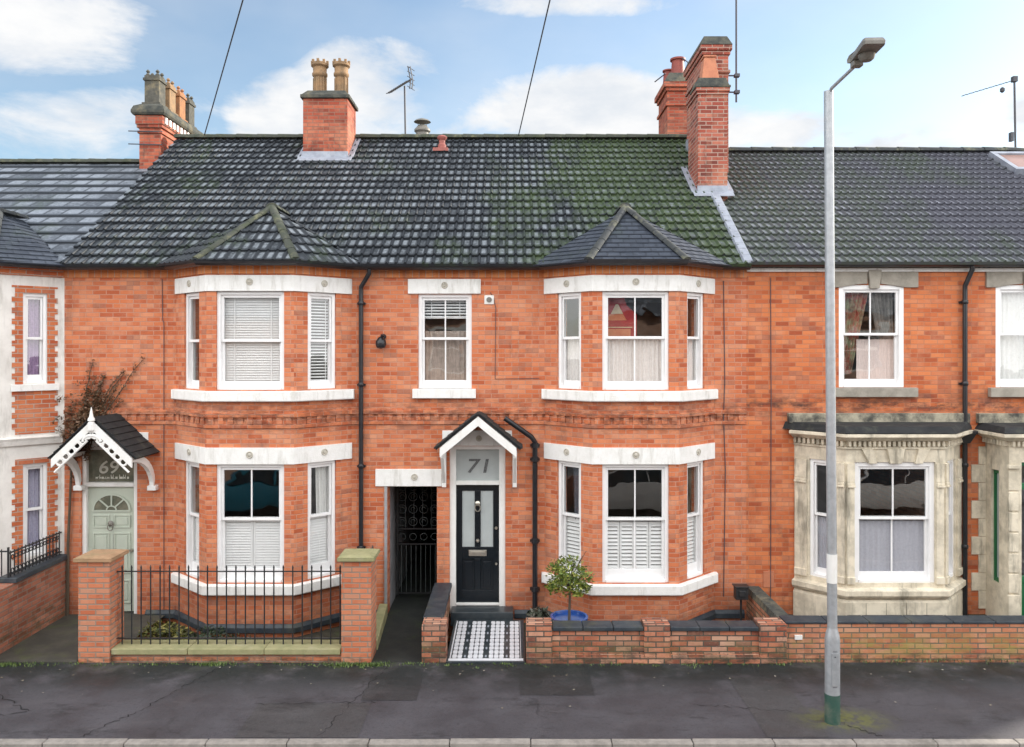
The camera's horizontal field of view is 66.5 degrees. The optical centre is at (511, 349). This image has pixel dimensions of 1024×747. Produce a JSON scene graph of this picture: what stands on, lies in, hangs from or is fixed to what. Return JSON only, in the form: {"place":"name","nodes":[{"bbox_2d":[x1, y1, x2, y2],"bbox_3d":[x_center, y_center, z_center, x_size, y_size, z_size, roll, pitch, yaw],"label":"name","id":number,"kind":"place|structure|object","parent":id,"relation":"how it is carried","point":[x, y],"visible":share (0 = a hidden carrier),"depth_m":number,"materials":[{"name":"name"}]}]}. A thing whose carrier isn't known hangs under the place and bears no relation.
{"place":"outdoors","nodes":[
{"label":"outdoors","id":0,"kind":"place"},
{"bbox_2d":[0,611,144,656],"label":"entrance path","id":1,"kind":"structure","parent":0,"point":[58,638],"depth_m":11.79,"materials":[{"name":"concrete"}]},
{"bbox_2d":[0,657,77,662],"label":"threshold","id":2,"kind":"object","parent":1,"relation":"on","point":[42,659],"visible":0.36,"depth_m":11.03,"materials":[{"name":"concrete"}]},
{"bbox_2d":[124,615,164,639],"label":"entrance path","id":3,"kind":"structure","parent":0,"point":[136,626],"depth_m":12.46,"materials":[{"name":"concrete"}]},
{"bbox_2d":[156,623,338,639],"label":"garden ground","id":4,"kind":"structure","parent":0,"point":[334,632],"depth_m":12.46,"materials":[{"name":"soil"}]},
{"bbox_2d":[136,619,195,639],"bbox_3d":[-5.214,4.264,11.747,0.826,0.523,0.589,0,0,0],"label":"garden shrub","id":5,"kind":"object","parent":4,"relation":"on","point":[164,630],"visible":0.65,"depth_m":11.66,"materials":[{"name":"green plant"}]},
{"bbox_2d":[187,624,250,639],"bbox_3d":[-4.494,4.378,11.965,0.989,0.332,0.556,0,0,0],"label":"garden shrub","id":6,"kind":"object","parent":4,"relation":"on","point":[201,634],"visible":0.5,"depth_m":11.96,"materials":[{"name":"green plant"}]},
{"bbox_2d":[111,640,340,661],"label":"dwarf wall","id":7,"kind":"structure","parent":4,"relation":"on","point":[223,651],"depth_m":11.04,"materials":[{"name":"stone"}]},
{"bbox_2d":[116,565,340,643],"bbox_3d":[-4.030,3.647,11.180,3.250,1.145,0.030,0,0,0],"label":"iron railing","id":8,"kind":"object","parent":7,"relation":"on","point":[226,637],"visible":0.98,"depth_m":11.17,"materials":[{"name":"black metal"}]},
{"bbox_2d":[372,532,436,661],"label":"passage floor","id":9,"kind":"structure","parent":0,"point":[401,639],"depth_m":12.98,"materials":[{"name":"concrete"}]},
{"bbox_2d":[337,549,379,662],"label":"brick pier","id":10,"kind":"structure","parent":9,"relation":"on","point":[358,605],"depth_m":10.98,"materials":[{"name":"brick"}]},
{"bbox_2d":[376,604,387,649],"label":"edging wall","id":11,"kind":"structure","parent":9,"relation":"on","point":[382,614],"depth_m":12.28,"materials":[{"name":"stone"}]},
{"bbox_2d":[446,620,525,662],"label":"tiled path","id":12,"kind":"structure","parent":0,"point":[487,641],"depth_m":11.71,"materials":[{"name":"white tile"}]},
{"bbox_2d":[0,662,1023,746],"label":"pavement","id":13,"kind":"structure","parent":0,"point":[933,700],"depth_m":9.80,"materials":[{"name":"grey asphalt"}]},
{"bbox_2d":[0,554,66,653],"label":"boundary wall","id":14,"kind":"structure","parent":13,"relation":"on","point":[33,600],"depth_m":12.03,"materials":[{"name":"brick"}]},
{"bbox_2d":[7,531,61,577],"bbox_3d":[-7.500,3.170,12.302,0.036,0.460,1.376,0,0,0],"label":"iron railing","id":15,"kind":"object","parent":14,"relation":"on","point":[9,568],"visible":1,"depth_m":12.21,"materials":[{"name":"black metal"}]},
{"bbox_2d":[73,549,128,662],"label":"brick pier","id":16,"kind":"structure","parent":13,"relation":"on","point":[99,604],"depth_m":10.98,"materials":[{"name":"brick"}]},
{"bbox_2d":[234,703,370,737],"bbox_3d":[-2.450,4.396,9.290,1.400,0.001,0.860,0,0,0],"label":"pavement patch","id":17,"kind":"object","parent":13,"relation":"on","point":[289,720],"visible":1,"depth_m":9.27,"materials":[{"name":"grey asphalt"}]},
{"bbox_2d":[361,677,422,699],"bbox_3d":[-1.550,4.396,10.150,0.700,0.001,0.700,0,0,0],"label":"pavement patch","id":18,"kind":"object","parent":13,"relation":"on","point":[393,688],"visible":1,"depth_m":10.14,"materials":[{"name":"grey asphalt"}]},
{"bbox_2d":[422,583,451,662],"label":"garden wall","id":19,"kind":"structure","parent":13,"relation":"on","point":[436,621],"depth_m":11.09,"materials":[{"name":"brick"}]},
{"bbox_2d":[0,668,881,735],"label":"pavement crack","id":20,"kind":"object","parent":13,"relation":"on","point":[322,702],"visible":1,"depth_m":9.62,"materials":[{"name":"black asphalt"}]},
{"bbox_2d":[1,664,990,707],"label":"leaf litter","id":21,"kind":"object","parent":13,"relation":"on","point":[459,673],"visible":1,"depth_m":10.59,"materials":[{"name":"brown plant"}]},
{"bbox_2d":[0,738,1023,746],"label":"kerb","id":22,"kind":"structure","parent":13,"relation":"on","point":[126,742],"depth_m":8.74,"materials":[{"name":"concrete"}]},
{"bbox_2d":[519,665,593,694],"bbox_3d":[0.575,4.396,10.425,0.950,0.001,0.950,0,0,0],"label":"pavement patch","id":23,"kind":"object","parent":13,"relation":"on","point":[551,680],"visible":1,"depth_m":10.39,"materials":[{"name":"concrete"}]},
{"bbox_2d":[526,617,786,663],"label":"garden wall","id":24,"kind":"structure","parent":13,"relation":"on","point":[663,640],"depth_m":11.00,"materials":[{"name":"brick"}]},
{"bbox_2d":[728,677,828,736],"bbox_3d":[3.250,4.396,9.685,0.700,0.001,1.630,0,0,0],"label":"pavement patch","id":25,"kind":"object","parent":13,"relation":"on","point":[798,720],"visible":1,"depth_m":9.58,"materials":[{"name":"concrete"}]},
{"bbox_2d":[824,37,885,724],"bbox_3d":[3.827,0.550,8.767,0.270,7.740,1.123,0,0,0],"label":"street lamp","id":26,"kind":"object","parent":13,"relation":"on","point":[867,49],"visible":1,"depth_m":9.19,"materials":[{"name":"grey metal"}]},
{"bbox_2d":[0,0,1023,158],"label":"sky","id":27,"kind":"structure","parent":0,"point":[72,72],"materials":[{"name":"blue"}]},
{"bbox_2d":[524,623,525,661],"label":"garden ground","id":28,"kind":"structure","parent":0,"point":[525,639],"depth_m":12.38,"materials":[{"name":"soil"}]},
{"bbox_2d":[526,605,549,616],"bbox_3d":[0.382,4.145,11.514,0.391,0.789,0.336,0,0,0],"label":"garden plant","id":29,"kind":"object","parent":28,"relation":"on","point":[536,612],"visible":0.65,"depth_m":11.49,"materials":[{"name":"green plant"}]},
{"bbox_2d":[550,610,587,622],"bbox_3d":[0.860,4.250,11.750,0.570,0.500,0.570,0,0,0],"label":"plant pot","id":30,"kind":"object","parent":28,"relation":"on","point":[563,615],"visible":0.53,"depth_m":11.86,"materials":[{"name":"blue plastic"}]},
{"bbox_2d":[544,552,594,619],"bbox_3d":[0.868,3.552,11.739,0.735,1.097,0.750,0,0,-37],"label":"topiary tree","id":31,"kind":"object","parent":30,"relation":"on","point":[561,577],"visible":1,"depth_m":11.66,"materials":[{"name":"green plant"}]},
{"bbox_2d":[732,583,749,619],"bbox_3d":[3.700,4.200,12.625,0.240,0.800,0.190,0,0,0],"label":"post box","id":32,"kind":"object","parent":28,"relation":"on","point":[740,591],"visible":0.83,"depth_m":12.55,"materials":[{"name":"black metal"}]},
{"label":"garden ground","id":33,"kind":"structure","parent":0,"visible":0},
{"bbox_2d":[0,657,1023,669],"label":"weeds","id":34,"kind":"object","parent":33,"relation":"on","point":[345,663],"visible":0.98,"depth_m":10.92,"materials":[{"name":"green plant"}]},
{"bbox_2d":[746,586,787,620],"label":"boundary wall","id":35,"kind":"structure","parent":33,"relation":"on","point":[760,602],"depth_m":12.38,"materials":[{"name":"brick"}]},
{"bbox_2d":[779,615,1023,661],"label":"garden wall","id":36,"kind":"structure","parent":33,"relation":"on","point":[947,638],"depth_m":11.12,"materials":[{"name":"brick"}]},
{"bbox_3d":[-8.715,3.975,11.750,2.170,1.050,0.200,0,0,0],"label":"front wall","id":37,"kind":"object","parent":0,"visible":0},
{"bbox_2d":[0,549,6,575],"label":"iron railing","id":38,"kind":"object","parent":37,"relation":"on","point":[1,551],"visible":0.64,"depth_m":11.74,"materials":[{"name":"black metal"}]},
{"label":"ground","id":39,"kind":"structure","parent":0,"visible":0},
{"bbox_2d":[0,70,202,576],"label":"terraced house","id":40,"kind":"structure","parent":39,"relation":"on","point":[53,211],"depth_m":12.94,"materials":[{"name":"brick"}]},
{"bbox_2d":[27,299,39,374],"bbox_3d":[-7.891,-0.190,12.847,0.306,1.380,0.051,0,0,-45],"label":"curtain","id":41,"kind":"object","parent":40,"relation":"hanging from","point":[33,331],"visible":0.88,"depth_m":12.85,"materials":[{"name":"purple fabric"}]},
{"bbox_2d":[27,468,39,546],"bbox_3d":[-7.891,2.600,12.847,0.306,1.400,0.051,0,0,-45],"label":"curtain","id":42,"kind":"object","parent":40,"relation":"hanging from","point":[33,501],"visible":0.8,"depth_m":12.85,"materials":[{"name":"fabric"}]},
{"bbox_2d":[23,293,45,382],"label":"window","id":43,"kind":"structure","parent":40,"relation":"in","point":[41,378],"depth_m":12.82,"materials":[{"name":"white wood"}]},
{"bbox_2d":[23,463,45,556],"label":"window","id":44,"kind":"structure","parent":40,"relation":"in","point":[42,508],"depth_m":12.81,"materials":[{"name":"white wood"}]},
{"bbox_2d":[47,58,402,639],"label":"terraced house","id":45,"kind":"structure","parent":39,"relation":"on","point":[195,460],"depth_m":12.98,"materials":[{"name":"brick"}]},
{"bbox_2d":[53,353,144,615],"bbox_3d":[-6.863,2.225,12.926,1.576,4.351,0.243,0,0,0],"label":"climbing plant","id":46,"kind":"object","parent":45,"relation":"attached to","point":[77,424],"depth_m":12.94,"materials":[{"name":"brown plant"}]},
{"bbox_2d":[88,487,133,610],"bbox_3d":[-6.705,3.330,13.077,0.790,2.100,0.107,0,0,0],"label":"front door","id":47,"kind":"structure","parent":45,"relation":"in","point":[110,509],"depth_m":13.09,"materials":[{"name":"green paint"}]},
{"bbox_2d":[186,292,198,388],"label":"window","id":48,"kind":"structure","parent":45,"relation":"in","point":[191,382],"depth_m":12.82,"materials":[{"name":"white wood"}]},
{"bbox_2d":[186,461,198,577],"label":"window","id":49,"kind":"structure","parent":45,"relation":"in","point":[192,517],"depth_m":12.82,"materials":[{"name":"white wood"}]},
{"bbox_2d":[204,0,243,134],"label":"overhead wire","id":50,"kind":"object","parent":45,"relation":"attached to","point":[224,64],"visible":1,"depth_m":13.93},
{"bbox_2d":[217,291,283,389],"bbox_3d":[-4.130,-0.149,12.409,1.070,1.567,0.149,0,0,0],"label":"window","id":51,"kind":"structure","parent":45,"relation":"in","point":[222,384],"depth_m":12.38,"materials":[{"name":"white wood"}]},
{"bbox_2d":[217,464,283,582],"bbox_3d":[-4.130,2.738,12.412,1.070,1.882,0.155,0,0,0],"label":"window","id":52,"kind":"structure","parent":45,"relation":"in","point":[253,543],"depth_m":12.42,"materials":[{"name":"white wood"}]},
{"bbox_2d":[225,298,279,380],"bbox_3d":[-4.130,-0.160,12.477,0.970,1.460,0.050,0,0,0],"label":"venetian blind","id":53,"kind":"object","parent":45,"relation":"attached to","point":[251,318],"visible":0.84,"depth_m":12.48,"materials":[{"name":"white plastic"}]},
{"bbox_2d":[310,299,327,380],"bbox_3d":[-3.178,-0.160,12.761,0.443,1.460,0.050,0,0,-41],"label":"venetian blind","id":54,"kind":"object","parent":45,"relation":"attached to","point":[325,336],"visible":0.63,"depth_m":12.78,"materials":[{"name":"white plastic"}]},
{"bbox_2d":[315,466,327,512],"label":"curtain","id":55,"kind":"object","parent":45,"relation":"hanging from","point":[321,478],"visible":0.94,"depth_m":12.81,"materials":[{"name":"white fabric"}]},
{"bbox_2d":[308,292,334,388],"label":"window","id":56,"kind":"structure","parent":45,"relation":"in","point":[329,383],"depth_m":12.80,"materials":[{"name":"white wood"}]},
{"bbox_2d":[308,460,334,578],"bbox_3d":[-3.135,2.737,12.712,0.503,1.883,0.155,0,0,-41],"label":"window","id":57,"kind":"structure","parent":45,"relation":"in","point":[321,531],"depth_m":12.79,"materials":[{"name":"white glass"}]},
{"bbox_2d":[363,36,752,640],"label":"terraced house","id":58,"kind":"structure","parent":39,"relation":"on","point":[535,252],"depth_m":13.00,"materials":[{"name":"brick"}]},
{"bbox_2d":[375,334,385,348],"bbox_3d":[-2.157,-0.145,12.881,0.185,0.250,0.233,0,0,0],"label":"wall lamp","id":59,"kind":"object","parent":58,"relation":"attached to","point":[380,342],"visible":1,"depth_m":12.81,"materials":[{"name":"black metal"}]},
{"bbox_2d":[386,66,414,133],"bbox_3d":[-2.487,-5.511,17.599,0.705,1.623,0.320,0,0,33],"label":"tv aerial","id":60,"kind":"object","parent":58,"relation":"attached to","point":[402,84],"visible":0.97,"depth_m":17.58,"materials":[{"name":"metal"}]},
{"bbox_2d":[384,486,436,603],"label":"iron gate","id":61,"kind":"structure","parent":58,"relation":"attached to","point":[400,538],"depth_m":13.84,"materials":[{"name":"metal"}]},
{"bbox_2d":[414,118,430,133],"bbox_3d":[-2.100,-5.065,18.300,0.400,0.730,0.400,0,0,0],"label":"flue cowl","id":62,"kind":"object","parent":58,"relation":"on","point":[421,128],"visible":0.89,"depth_m":18.17,"materials":[{"name":"silver metal"}]},
{"bbox_2d":[433,135,448,150],"bbox_3d":[-1.520,-4.420,16.714,0.320,0.380,0.287,0,0,0],"label":"roof vent","id":63,"kind":"object","parent":58,"relation":"on","point":[441,144],"visible":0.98,"depth_m":16.66,"materials":[{"name":"ceramic"}]},
{"bbox_2d":[425,331,465,379],"bbox_3d":[-1.115,0.140,13.203,0.790,0.920,0.034,0,0,0],"label":"curtain","id":64,"kind":"object","parent":58,"relation":"hanging from","point":[435,359],"visible":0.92,"depth_m":13.20,"materials":[{"name":"fabric"}]},
{"bbox_2d":[425,300,465,318],"bbox_3d":[-1.115,-0.705,13.157,0.790,0.350,0.050,0,0,0],"label":"venetian blind","id":65,"kind":"object","parent":58,"relation":"attached to","point":[443,317],"visible":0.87,"depth_m":13.15,"materials":[{"name":"white plastic"}]},
{"bbox_2d":[419,294,471,387],"bbox_3d":[-1.115,-0.144,13.090,0.890,1.577,0.149,0,0,0],"label":"window","id":66,"kind":"structure","parent":58,"relation":"in","point":[423,383],"depth_m":13.06,"materials":[{"name":"white glass"}]},
{"bbox_2d":[456,485,498,601],"bbox_3d":[-0.575,3.240,13.080,0.720,1.986,0.100,0,0,0],"label":"front door","id":67,"kind":"structure","parent":58,"relation":"in","point":[477,506],"depth_m":13.09,"materials":[{"name":"blue paint"}]},
{"bbox_2d":[451,606,512,625],"bbox_3d":[-0.490,4.383,12.860,1.020,0.235,0.320,0,0,0],"label":"doorstep","id":68,"kind":"object","parent":58,"relation":"attached to","point":[481,612],"visible":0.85,"depth_m":12.70,"materials":[{"name":"grey stone"}]},
{"bbox_2d":[518,0,550,134],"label":"overhead wire","id":69,"kind":"object","parent":58,"relation":"attached to","point":[535,63],"visible":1,"depth_m":13.86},
{"bbox_2d":[559,292,580,388],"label":"window","id":70,"kind":"structure","parent":58,"relation":"in","point":[564,383],"depth_m":12.80,"materials":[{"name":"white glass"}]},
{"bbox_2d":[559,460,580,574],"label":"window","id":71,"kind":"structure","parent":58,"relation":"in","point":[564,516],"depth_m":12.80,"materials":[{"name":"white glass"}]},
{"bbox_2d":[567,339,579,380],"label":"curtain","id":72,"kind":"object","parent":58,"relation":"hanging from","point":[572,359],"visible":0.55,"depth_m":12.81,"materials":[{"name":"white fabric"}]},
{"bbox_2d":[573,467,578,518],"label":"curtain","id":73,"kind":"object","parent":58,"relation":"hanging from","point":[576,490],"visible":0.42,"depth_m":12.74,"materials":[{"name":"grey fabric"}]},
{"bbox_2d":[608,298,636,335],"bbox_3d":[1.710,-0.560,12.666,0.620,0.680,0.028,0,0,0],"label":"wall hanging","id":74,"kind":"object","parent":58,"relation":"hanging from","point":[620,317],"depth_m":12.66,"materials":[{"name":"red fabric"}]},
{"bbox_2d":[608,339,660,380],"bbox_3d":[1.950,0.190,12.488,0.930,0.820,0.048,0,0,0],"label":"curtain","id":75,"kind":"object","parent":58,"relation":"hanging from","point":[621,359],"visible":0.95,"depth_m":12.48,"materials":[{"name":"white fabric"}]},
{"bbox_2d":[602,291,667,389],"bbox_3d":[1.950,-0.149,12.409,1.050,1.567,0.149,0,0,0],"label":"window","id":76,"kind":"structure","parent":58,"relation":"in","point":[663,384],"depth_m":12.38,"materials":[{"name":"white glass"}]},
{"bbox_2d":[602,464,667,582],"bbox_3d":[1.950,2.738,12.412,1.050,1.882,0.155,0,0,0],"label":"window","id":77,"kind":"structure","parent":58,"relation":"in","point":[648,573],"depth_m":12.42,"materials":[{"name":"white wood"}]},
{"bbox_2d":[687,339,693,379],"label":"curtain","id":78,"kind":"object","parent":58,"relation":"hanging from","point":[690,359],"visible":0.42,"depth_m":12.83,"materials":[{"name":"white fabric"}]},
{"bbox_2d":[687,292,702,388],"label":"window","id":79,"kind":"structure","parent":58,"relation":"in","point":[697,383],"depth_m":12.81,"materials":[{"name":"white glass"}]},
{"bbox_2d":[687,461,702,578],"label":"window","id":80,"kind":"structure","parent":58,"relation":"in","point":[695,562],"depth_m":12.80,"materials":[{"name":"white wood"}]},
{"bbox_2d":[728,0,739,101],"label":"mast","id":81,"kind":"object","parent":58,"relation":"attached to","point":[736,75],"visible":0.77,"depth_m":15.58,"materials":[{"name":"metal"}]},
{"bbox_2d":[723,147,977,615],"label":"terraced house","id":82,"kind":"structure","parent":39,"relation":"on","point":[905,436],"depth_m":13.00,"materials":[{"name":"brick"}]},
{"bbox_2d":[810,459,825,577],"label":"window","id":83,"kind":"structure","parent":82,"relation":"in","point":[816,571],"depth_m":12.81,"materials":[{"name":"white wood"}]},
{"bbox_2d":[818,516,826,567],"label":"curtain","id":84,"kind":"object","parent":82,"relation":"hanging from","point":[822,537],"visible":0.43,"depth_m":12.81,"materials":[{"name":"white fabric"}]},
{"bbox_2d":[844,293,867,373],"bbox_3d":[5.770,-0.290,13.183,0.500,1.380,0.076,0,0,0],"label":"curtain","id":85,"kind":"object","parent":82,"relation":"hanging from","point":[855,304],"visible":0.66,"depth_m":13.18,"materials":[{"name":"fabric"}]},
{"bbox_2d":[839,285,903,386],"bbox_3d":[5.980,-0.229,13.059,1.080,1.707,0.149,0,0,0],"label":"window","id":86,"kind":"structure","parent":82,"relation":"in","point":[898,381],"depth_m":13.02,"materials":[{"name":"white wood"}]},
{"bbox_2d":[856,339,893,378],"bbox_3d":[6.120,0.180,13.153,0.640,0.720,0.020,0,0,0],"label":"curtain","id":87,"kind":"object","parent":82,"relation":"hanging from","point":[881,358],"visible":1,"depth_m":13.15,"materials":[{"name":"white fabric"}]},
{"bbox_2d":[868,293,892,338],"bbox_3d":[6.230,-0.290,13.203,0.420,1.380,0.076,0,0,0],"label":"curtain","id":88,"kind":"object","parent":82,"relation":"hanging from","point":[882,308],"visible":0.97,"depth_m":13.20,"materials":[{"name":"grey fabric"}]},
{"bbox_2d":[859,520,923,570],"bbox_3d":[6.080,3.170,12.553,1.100,0.860,0.023,0,0,0],"label":"curtain","id":89,"kind":"object","parent":82,"relation":"hanging from","point":[874,545],"visible":0.97,"depth_m":12.55,"materials":[{"name":"white fabric"}]},
{"bbox_2d":[855,462,933,582],"bbox_3d":[6.080,2.741,12.489,1.280,1.927,0.149,0,0,0],"label":"window","id":90,"kind":"structure","parent":82,"relation":"in","point":[926,576],"depth_m":12.46,"materials":[{"name":"white wood"}]},
{"bbox_2d":[947,459,952,577],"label":"window","id":91,"kind":"structure","parent":82,"relation":"in","point":[950,462],"depth_m":12.81,"materials":[{"name":"white wood"}]},
{"bbox_2d":[855,147,1023,614],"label":"terraced house","id":92,"kind":"structure","parent":39,"relation":"on","point":[969,201],"depth_m":13.00,"materials":[{"name":"brick"}]},
{"bbox_2d":[962,76,1017,146],"bbox_3d":[10.765,-5.230,17.600,1.233,1.860,0.244,0,0,0],"label":"tv aerial","id":93,"kind":"object","parent":92,"relation":"attached to","point":[1012,135],"visible":0.98,"depth_m":17.58,"materials":[{"name":"metal"}]},
{"bbox_2d":[996,285,1023,386],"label":"window","id":94,"kind":"structure","parent":92,"relation":"in","point":[1009,288],"depth_m":13.00,"materials":[{"name":"white wood"}]},
{"bbox_2d":[1000,293,1023,378],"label":"curtain","id":95,"kind":"object","parent":92,"relation":"hanging from","point":[1012,347],"visible":0.7,"depth_m":13.16,"materials":[{"name":"white fabric"}]}
]}

